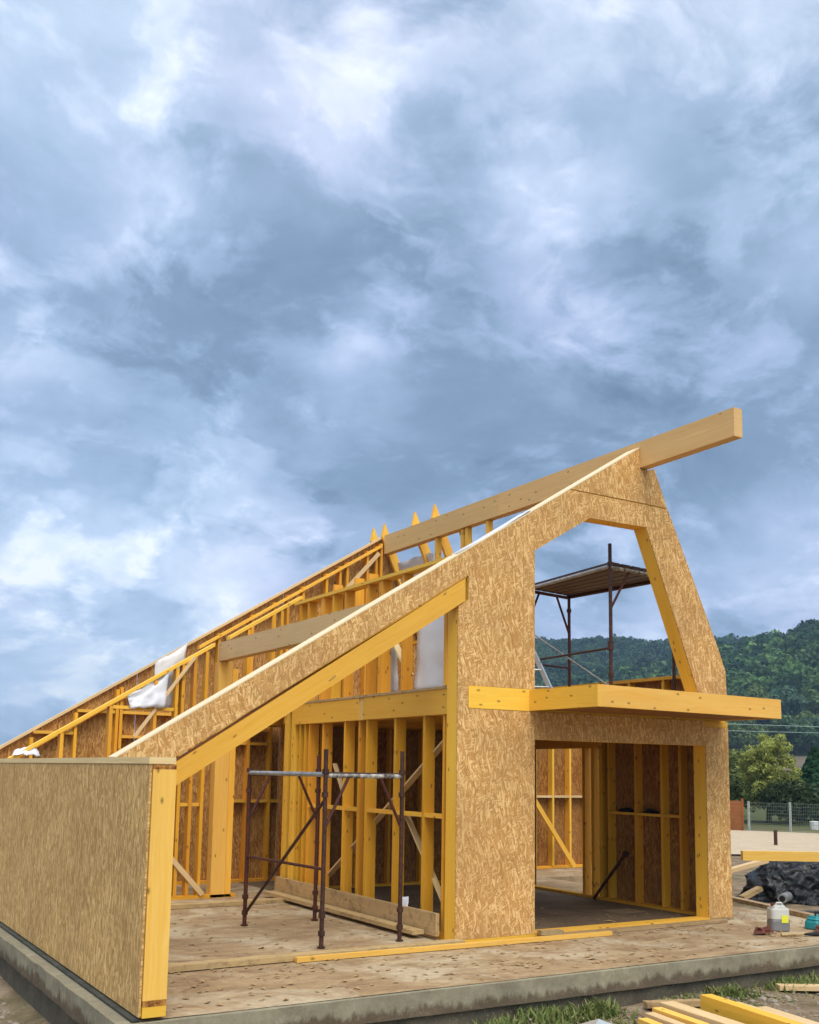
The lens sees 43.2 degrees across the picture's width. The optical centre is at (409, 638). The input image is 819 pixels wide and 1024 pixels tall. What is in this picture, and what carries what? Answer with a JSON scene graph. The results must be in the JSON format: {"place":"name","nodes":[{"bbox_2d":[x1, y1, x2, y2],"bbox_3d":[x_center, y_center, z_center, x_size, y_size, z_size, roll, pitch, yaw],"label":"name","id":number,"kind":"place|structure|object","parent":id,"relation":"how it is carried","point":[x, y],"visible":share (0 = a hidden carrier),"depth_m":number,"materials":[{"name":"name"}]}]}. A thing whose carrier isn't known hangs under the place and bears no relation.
{"place":"outdoors","nodes":[
{"label":"outdoors","id":0,"kind":"place"},
{"bbox_2d":[0,659,818,1023],"bbox_3d":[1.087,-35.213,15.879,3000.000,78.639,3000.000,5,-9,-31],"label":"ground","id":1,"kind":"structure","parent":0,"point":[22,1011],"depth_m":10.51,"materials":[{"name":"soil"}]},
{"bbox_2d":[0,1001,19,1023],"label":"pebbles","id":2,"kind":"object","parent":1,"relation":"on","point":[3,1017],"visible":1,"depth_m":9.67,"materials":[{"name":"stone"}]},
{"bbox_2d":[0,407,818,1023],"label":"timber frame house","id":3,"kind":"structure","parent":1,"relation":"on","point":[118,837],"depth_m":11.79,"materials":[{"name":"wood"}]},
{"bbox_2d":[12,745,39,755],"bbox_3d":[-4.973,1.452,13.395,0.350,0.146,0.121,5,-9,-31],"label":"plastic sheet","id":4,"kind":"object","parent":3,"relation":"on","point":[34,751],"visible":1,"depth_m":13.39,"materials":[{"name":"white plastic"}]},
{"bbox_2d":[127,672,168,708],"bbox_3d":[-3.616,0.699,14.318,0.581,0.563,0.124,5,-9,-31],"label":"plastic sheet","id":5,"kind":"object","parent":3,"relation":"hanging from","point":[151,694],"visible":1,"depth_m":14.32,"materials":[{"name":"white plastic"}]},
{"bbox_2d":[155,644,186,707],"bbox_3d":[-3.408,0.540,14.738,0.460,0.993,0.057,6,-9,-32],"label":"plastic sheet","id":6,"kind":"object","parent":3,"relation":"hanging from","point":[170,660],"visible":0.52,"depth_m":14.73,"materials":[{"name":"white plastic"}]},
{"bbox_2d":[171,898,289,908],"bbox_3d":[-3.056,3.458,13.338,3.480,0.050,0.160,6,-9,-32],"label":"plank","id":7,"kind":"object","parent":3,"relation":"on","point":[220,903],"visible":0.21,"depth_m":13.64,"materials":[{"name":"beige wood"}]},
{"bbox_2d":[168,939,465,972],"bbox_3d":[-1.014,3.046,9.914,3.680,0.050,0.150,5,-9,-31],"label":"plank","id":8,"kind":"object","parent":3,"relation":"on","point":[224,963],"visible":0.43,"depth_m":9.70,"materials":[{"name":"beige wood"}]},
{"bbox_2d":[241,749,404,948],"bbox_3d":[-0.996,2.280,11.649,1.031,2.018,1.877,6,-9,-35],"label":"tube scaffold","id":9,"kind":"object","parent":3,"relation":"on","point":[325,774],"visible":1,"depth_m":11.21,"materials":[{"name":"metal"}]},
{"bbox_2d":[264,891,423,934],"bbox_3d":[-0.953,3.404,12.977,0.165,0.045,4.041,5,-9,-31],"label":"plank","id":10,"kind":"object","parent":3,"relation":"on","point":[407,929],"visible":1,"depth_m":12.51,"materials":[{"name":"beige wood"}]},
{"bbox_2d":[274,876,438,936],"bbox_3d":[-0.806,3.313,12.995,0.045,0.240,4.280,5,-9,-31],"label":"plank","id":11,"kind":"object","parent":3,"relation":"on","point":[427,922],"visible":0.79,"depth_m":12.51,"materials":[{"name":"brown wood"}]},
{"bbox_2d":[402,896,408,905],"bbox_3d":[-0.064,3.047,11.800,0.054,0.211,0.149,7,-10,-41],"label":"paper label","id":12,"kind":"object","parent":11,"relation":"attached to","point":[405,900],"visible":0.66,"depth_m":11.80,"materials":[{"name":"paper"}]},
{"bbox_2d":[390,647,397,691],"bbox_3d":[-0.273,0.177,13.477,0.068,1.122,0.550,5,-9,-31],"label":"plastic sheet","id":13,"kind":"object","parent":3,"relation":"hanging from","point":[394,678],"visible":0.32,"depth_m":13.31,"materials":[{"name":"white plastic"}]},
{"bbox_2d":[397,552,433,582],"bbox_3d":[0.194,-0.942,18.207,0.343,0.984,1.151,5,-9,-31],"label":"plastic sheet","id":14,"kind":"object","parent":3,"relation":"hanging from","point":[414,561],"visible":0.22,"depth_m":18.25,"materials":[{"name":"white plastic"}]},
{"bbox_2d":[414,615,443,688],"bbox_3d":[0.363,-0.089,12.395,0.043,1.446,1.100,5,-9,-31],"label":"plastic sheet","id":15,"kind":"object","parent":3,"relation":"on","point":[430,656],"visible":0.29,"depth_m":12.53,"materials":[{"name":"white plastic"}]},
{"bbox_2d":[294,931,611,962],"bbox_3d":[0.603,3.180,10.719,3.890,0.045,0.055,5,-8,-30],"label":"lath","id":16,"kind":"object","parent":3,"relation":"on","point":[437,947],"visible":1,"depth_m":10.56,"materials":[{"name":"yellow wood"}]},
{"bbox_2d":[450,510,529,555],"bbox_3d":[0.940,-1.220,11.864,0.991,0.634,0.190,5,-8,-30],"label":"plastic sheet","id":17,"kind":"object","parent":3,"relation":"on","point":[491,532],"visible":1,"depth_m":11.86,"materials":[{"name":"white plastic"}]},
{"bbox_2d":[168,885,818,1008],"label":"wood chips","id":18,"kind":"object","parent":3,"relation":"on","point":[327,963],"visible":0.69,"depth_m":10.17,"materials":[{"name":"brown wood"}]},
{"bbox_2d":[535,650,552,688],"bbox_3d":[1.544,0.197,14.592,0.398,1.534,1.177,7,-10,-40],"label":"ladder","id":19,"kind":"object","parent":3,"relation":"on","point":[540,669],"visible":0.12,"depth_m":14.43,"materials":[{"name":"metal"}]},
{"bbox_2d":[537,929,563,934],"bbox_3d":[1.568,3.261,11.479,0.280,0.045,0.100,4,-8,-20],"label":"wood block","id":20,"kind":"object","parent":3,"relation":"on","point":[551,932],"depth_m":11.45,"materials":[{"name":"brown wood"}]},
{"bbox_2d":[593,850,628,899],"bbox_3d":[2.841,3.365,14.677,0.090,0.753,0.805,5,-8,-27],"label":"steel prop","id":21,"kind":"object","parent":3,"relation":"on","point":[625,854],"visible":1,"depth_m":14.63,"materials":[{"name":"black metal"}]},
{"bbox_2d":[604,908,646,913],"bbox_3d":[2.868,3.629,13.765,0.450,0.006,0.350,5,-9,-31],"label":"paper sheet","id":22,"kind":"object","parent":3,"relation":"on","point":[625,910],"visible":1,"depth_m":13.77,"materials":[{"name":"brown paper"}]},
{"bbox_2d":[753,925,772,933],"bbox_3d":[4.087,3.356,11.960,0.281,0.089,0.174,10,-12,-52],"label":"work glove","id":23,"kind":"object","parent":3,"relation":"on","point":[763,930],"visible":1,"depth_m":11.92,"materials":[{"name":"red fabric"}]},
{"bbox_2d":[732,896,817,917],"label":"plank","id":24,"kind":"object","parent":3,"relation":"on","point":[799,913],"depth_m":14.33,"materials":[{"name":"brown wood"}]},
{"bbox_2d":[767,902,789,930],"bbox_3d":[4.385,3.299,12.286,0.237,0.327,0.182,2,-7,-6],"label":"plastic jug","id":25,"kind":"object","parent":3,"relation":"on","point":[778,917],"visible":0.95,"depth_m":12.21,"materials":[{"name":"white plastic"}]},
{"bbox_2d":[780,932,818,935],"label":"trowel","id":26,"kind":"object","parent":3,"relation":"on","point":[798,934],"visible":1,"depth_m":11.85,"materials":[{"name":"brown wood"}]},
{"bbox_2d":[800,910,818,913],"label":"plank","id":27,"kind":"object","parent":3,"relation":"on","point":[809,911],"depth_m":13.75,"materials":[{"name":"wood"}]},
{"bbox_2d":[805,911,818,929],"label":"drill case","id":28,"kind":"object","parent":3,"relation":"on","point":[811,921],"visible":0.91,"depth_m":12.40,"materials":[{"name":"plastic"}]},
{"bbox_2d":[813,924,818,931],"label":"work glove","id":29,"kind":"object","parent":3,"relation":"on","point":[816,928],"visible":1,"depth_m":12.16,"materials":[{"name":"red fabric"}]},
{"bbox_2d":[581,1019,609,1023],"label":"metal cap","id":30,"kind":"object","parent":1,"relation":"on","point":[598,1021],"visible":1,"depth_m":8.56,"materials":[{"name":"metal"}]},
{"bbox_2d":[467,969,818,1023],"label":"weeds","id":31,"kind":"object","parent":1,"relation":"on","point":[600,1008],"visible":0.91,"depth_m":9.25,"materials":[{"name":"green plant"}]},
{"bbox_2d":[638,1018,661,1023],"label":"board","id":32,"kind":"object","parent":1,"relation":"on","point":[645,1021],"visible":1,"depth_m":8.96,"materials":[{"name":"yellow wood"}]},
{"bbox_2d":[645,1012,684,1023],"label":"board","id":33,"kind":"object","parent":1,"relation":"on","point":[660,1018],"visible":0.8,"depth_m":8.97,"materials":[{"name":"brown wood"}]},
{"bbox_2d":[652,1007,708,1023],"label":"board","id":34,"kind":"object","parent":33,"relation":"on","point":[682,1018],"visible":1,"depth_m":8.99,"materials":[{"name":"yellow wood"}]},
{"bbox_2d":[659,1001,743,1023],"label":"board","id":35,"kind":"object","parent":34,"relation":"on","point":[696,1013],"visible":0.8,"depth_m":9.00,"materials":[{"name":"brown wood"}]},
{"bbox_2d":[516,982,818,1023],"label":"gravel","id":36,"kind":"structure","parent":1,"relation":"on","point":[764,999],"depth_m":10.05,"materials":[{"name":"stone"}]},
{"bbox_2d":[643,999,699,1007],"bbox_3d":[2.468,3.412,9.665,0.569,0.050,0.100,3,-7,-13],"label":"offcut","id":37,"kind":"object","parent":1,"relation":"on","point":[655,1003],"visible":0.57,"depth_m":9.65,"materials":[{"name":"brown wood"}]},
{"bbox_2d":[528,977,818,1023],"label":"grass","id":38,"kind":"structure","parent":1,"relation":"on","point":[756,995],"depth_m":9.95,"materials":[{"name":"green plant"}]},
{"bbox_2d":[535,619,818,695],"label":"forest","id":39,"kind":"object","parent":1,"relation":"on","point":[770,660],"visible":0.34,"depth_m":338.37,"materials":[{"name":"green plant"}]},
{"bbox_2d":[725,721,736,744],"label":"round tree","id":40,"kind":"object","parent":1,"relation":"on","point":[731,726],"visible":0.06,"depth_m":218.78,"materials":[{"name":"green plant"}]},
{"bbox_2d":[726,687,745,696],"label":"round tree","id":41,"kind":"object","parent":1,"relation":"on","point":[731,691],"visible":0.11,"depth_m":249.37,"materials":[{"name":"green plant"}]},
{"bbox_2d":[729,720,750,747],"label":"round tree","id":42,"kind":"object","parent":1,"relation":"on","point":[739,722],"visible":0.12,"depth_m":224.08,"materials":[{"name":"green plant"}]},
{"bbox_2d":[729,775,755,806],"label":"bushy tree","id":43,"kind":"object","parent":1,"relation":"on","point":[737,791],"visible":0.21,"depth_m":48.44,"materials":[{"name":"green plant"}]},
{"bbox_2d":[729,749,755,787],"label":"bushy tree","id":44,"kind":"object","parent":1,"relation":"on","point":[735,756],"visible":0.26,"depth_m":56.34,"materials":[{"name":"green plant"}]},
{"bbox_2d":[731,861,768,872],"bbox_3d":[5.960,4.023,18.282,0.807,0.258,0.160,3,-7,-13],"label":"offcut","id":45,"kind":"object","parent":1,"relation":"on","point":[744,866],"visible":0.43,"depth_m":18.23,"materials":[{"name":"brown wood"}]},
{"bbox_2d":[739,886,762,898],"bbox_3d":[5.959,4.439,18.025,0.392,0.224,0.160,3,-8,-15],"label":"offcut","id":46,"kind":"object","parent":1,"relation":"on","point":[752,892],"visible":0.86,"depth_m":17.98,"materials":[{"name":"brown wood"}]},
{"bbox_2d":[733,720,769,749],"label":"round tree","id":47,"kind":"object","parent":1,"relation":"on","point":[745,735],"visible":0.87,"depth_m":213.20,"materials":[{"name":"green plant"}]},
{"bbox_2d":[745,682,770,724],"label":"round tree","id":48,"kind":"object","parent":1,"relation":"on","point":[756,691],"visible":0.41,"depth_m":250.44,"materials":[{"name":"green plant"}]},
{"bbox_2d":[754,711,782,737],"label":"round tree","id":49,"kind":"object","parent":1,"relation":"on","point":[766,723],"visible":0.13,"depth_m":226.12,"materials":[{"name":"green plant"}]},
{"bbox_2d":[735,733,802,821],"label":"bushy tree","id":50,"kind":"object","parent":1,"relation":"on","point":[764,765],"visible":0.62,"depth_m":50.13,"materials":[{"name":"green plant"}]},
{"bbox_2d":[731,830,818,853],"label":"gravel yard","id":51,"kind":"structure","parent":1,"relation":"on","point":[760,841],"depth_m":34.53,"materials":[{"name":"beige gravel"}]},
{"bbox_2d":[774,830,777,844],"bbox_3d":[11.646,6.356,32.865,0.080,0.520,0.080,5,-9,-31],"label":"stake","id":52,"kind":"object","parent":51,"relation":"on","point":[775,838],"visible":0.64,"depth_m":32.84,"materials":[{"name":"wood"}]},
{"bbox_2d":[747,801,818,832],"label":"wire fence","id":53,"kind":"object","parent":51,"relation":"on","point":[775,820],"visible":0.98,"depth_m":40.77,"materials":[{"name":"grey metal"}]},
{"bbox_2d":[735,861,818,905],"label":"tarp heap","id":54,"kind":"object","parent":1,"relation":"on","point":[799,880],"visible":0.69,"depth_m":18.34,"materials":[{"name":"black plastic"}]},
{"bbox_2d":[741,850,818,861],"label":"beam","id":55,"kind":"structure","parent":54,"relation":"on","point":[806,856],"depth_m":17.62,"materials":[{"name":"yellow wood"}]},
{"bbox_2d":[768,715,793,744],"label":"round tree","id":56,"kind":"object","parent":1,"relation":"on","point":[774,730],"visible":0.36,"depth_m":216.27,"materials":[{"name":"green plant"}]},
{"bbox_2d":[777,892,792,902],"bbox_3d":[6.500,4.479,17.878,0.160,0.160,0.461,-4,-9,32],"label":"pipe roll","id":57,"kind":"object","parent":1,"relation":"on","point":[784,897],"visible":0.99,"depth_m":17.72,"materials":[{"name":"grey plastic"}]},
{"bbox_2d":[755,777,818,823],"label":"bushy tree","id":58,"kind":"object","parent":1,"relation":"on","point":[797,796],"visible":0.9,"depth_m":47.75,"materials":[{"name":"green plant"}]},
{"bbox_2d":[768,684,808,716],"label":"round tree","id":59,"kind":"object","parent":1,"relation":"on","point":[792,704],"visible":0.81,"depth_m":243.95,"materials":[{"name":"green plant"}]},
{"bbox_2d":[758,1006,818,1023],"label":"board","id":60,"kind":"object","parent":1,"relation":"on","point":[788,1014],"visible":0.4,"depth_m":9.21,"materials":[{"name":"brown wood"}]},
{"bbox_2d":[738,1001,809,1023],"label":"board","id":61,"kind":"object","parent":60,"relation":"on","point":[776,1013],"visible":0.2,"depth_m":9.11,"materials":[{"name":"brown wood"}]},
{"bbox_2d":[775,983,818,990],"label":"plank","id":62,"kind":"object","parent":1,"relation":"on","point":[808,987],"visible":1,"depth_m":10.49,"materials":[{"name":"brown wood"}]},
{"bbox_2d":[778,746,818,821],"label":"conifer tree","id":63,"kind":"object","parent":1,"relation":"on","point":[810,769],"visible":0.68,"depth_m":51.37,"materials":[{"name":"green plant"}]},
{"bbox_2d":[780,716,816,753],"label":"round tree","id":64,"kind":"object","parent":1,"relation":"on","point":[795,725],"visible":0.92,"depth_m":211.21,"materials":[{"name":"green plant"}]},
{"bbox_2d":[794,709,818,748],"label":"round tree","id":65,"kind":"object","parent":1,"relation":"on","point":[803,714],"visible":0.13,"depth_m":219.21,"materials":[{"name":"green plant"}]},
{"bbox_2d":[798,716,818,749],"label":"round tree","id":66,"kind":"object","parent":1,"relation":"on","point":[814,740],"visible":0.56,"depth_m":212.11,"materials":[{"name":"green plant"}]},
{"bbox_2d":[799,674,818,715],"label":"round tree","id":67,"kind":"object","parent":1,"relation":"on","point":[809,692],"visible":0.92,"depth_m":247.95,"materials":[{"name":"green plant"}]},
{"bbox_2d":[810,821,818,829],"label":"bucket","id":68,"kind":"object","parent":1,"relation":"on","point":[814,823],"visible":0.82,"depth_m":43.69,"materials":[{"name":"white paint"}]},
{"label":"utility pole","id":69,"kind":"object","parent":1,"relation":"on","visible":0},
{"bbox_2d":[728,730,808,732],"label":"power line","id":70,"kind":"object","parent":69,"relation":"attached to","point":[768,731],"visible":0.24,"depth_m":143.03,"materials":[{"name":"grey metal"}]},
{"bbox_2d":[737,724,817,726],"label":"power line","id":71,"kind":"object","parent":69,"relation":"attached to","point":[778,725],"visible":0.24,"depth_m":142.42,"materials":[{"name":"grey metal"}]},
{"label":"board","id":72,"kind":"object","parent":1,"relation":"on","visible":0},
{"bbox_2d":[700,994,803,1023],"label":"board","id":73,"kind":"object","parent":72,"relation":"on","point":[729,1009],"visible":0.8,"depth_m":8.85,"materials":[{"name":"yellow wood"}]},
{"bbox_2d":[0,0,818,744],"label":"sky","id":74,"kind":"structure","parent":0,"point":[283,283],"materials":[{"name":"blue"}]},
{"bbox_2d":[535,543,676,690],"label":"scaffold tower","id":75,"kind":"structure","parent":0,"point":[609,576],"depth_m":14.40,"materials":[{"name":"metal"}]},
{"bbox_2d":[618,807,633,811],"bbox_3d":[3.105,2.446,14.794,0.130,0.069,0.354,7,-9,-39],"label":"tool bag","id":76,"kind":"object","parent":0,"point":[626,809],"visible":0.97,"depth_m":14.75,"materials":[{"name":"black fabric"}]},
{"bbox_2d":[643,808,658,813],"bbox_3d":[3.372,2.396,14.368,0.118,0.068,0.278,5,-9,-31],"label":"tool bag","id":77,"kind":"object","parent":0,"point":[651,811],"visible":1,"depth_m":14.33,"materials":[{"name":"black fabric"}]},
{"bbox_2d":[744,830,818,832],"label":"verge","id":78,"kind":"structure","parent":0,"point":[785,831],"depth_m":41.38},
{"bbox_2d":[730,798,743,830],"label":"boarded screen","id":79,"kind":"object","parent":78,"relation":"on","point":[736,808],"visible":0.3,"depth_m":41.66,"materials":[{"name":"orange wood"}]},
{"bbox_2d":[776,756,806,770],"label":"field","id":80,"kind":"structure","parent":0,"point":[800,761],"depth_m":180.05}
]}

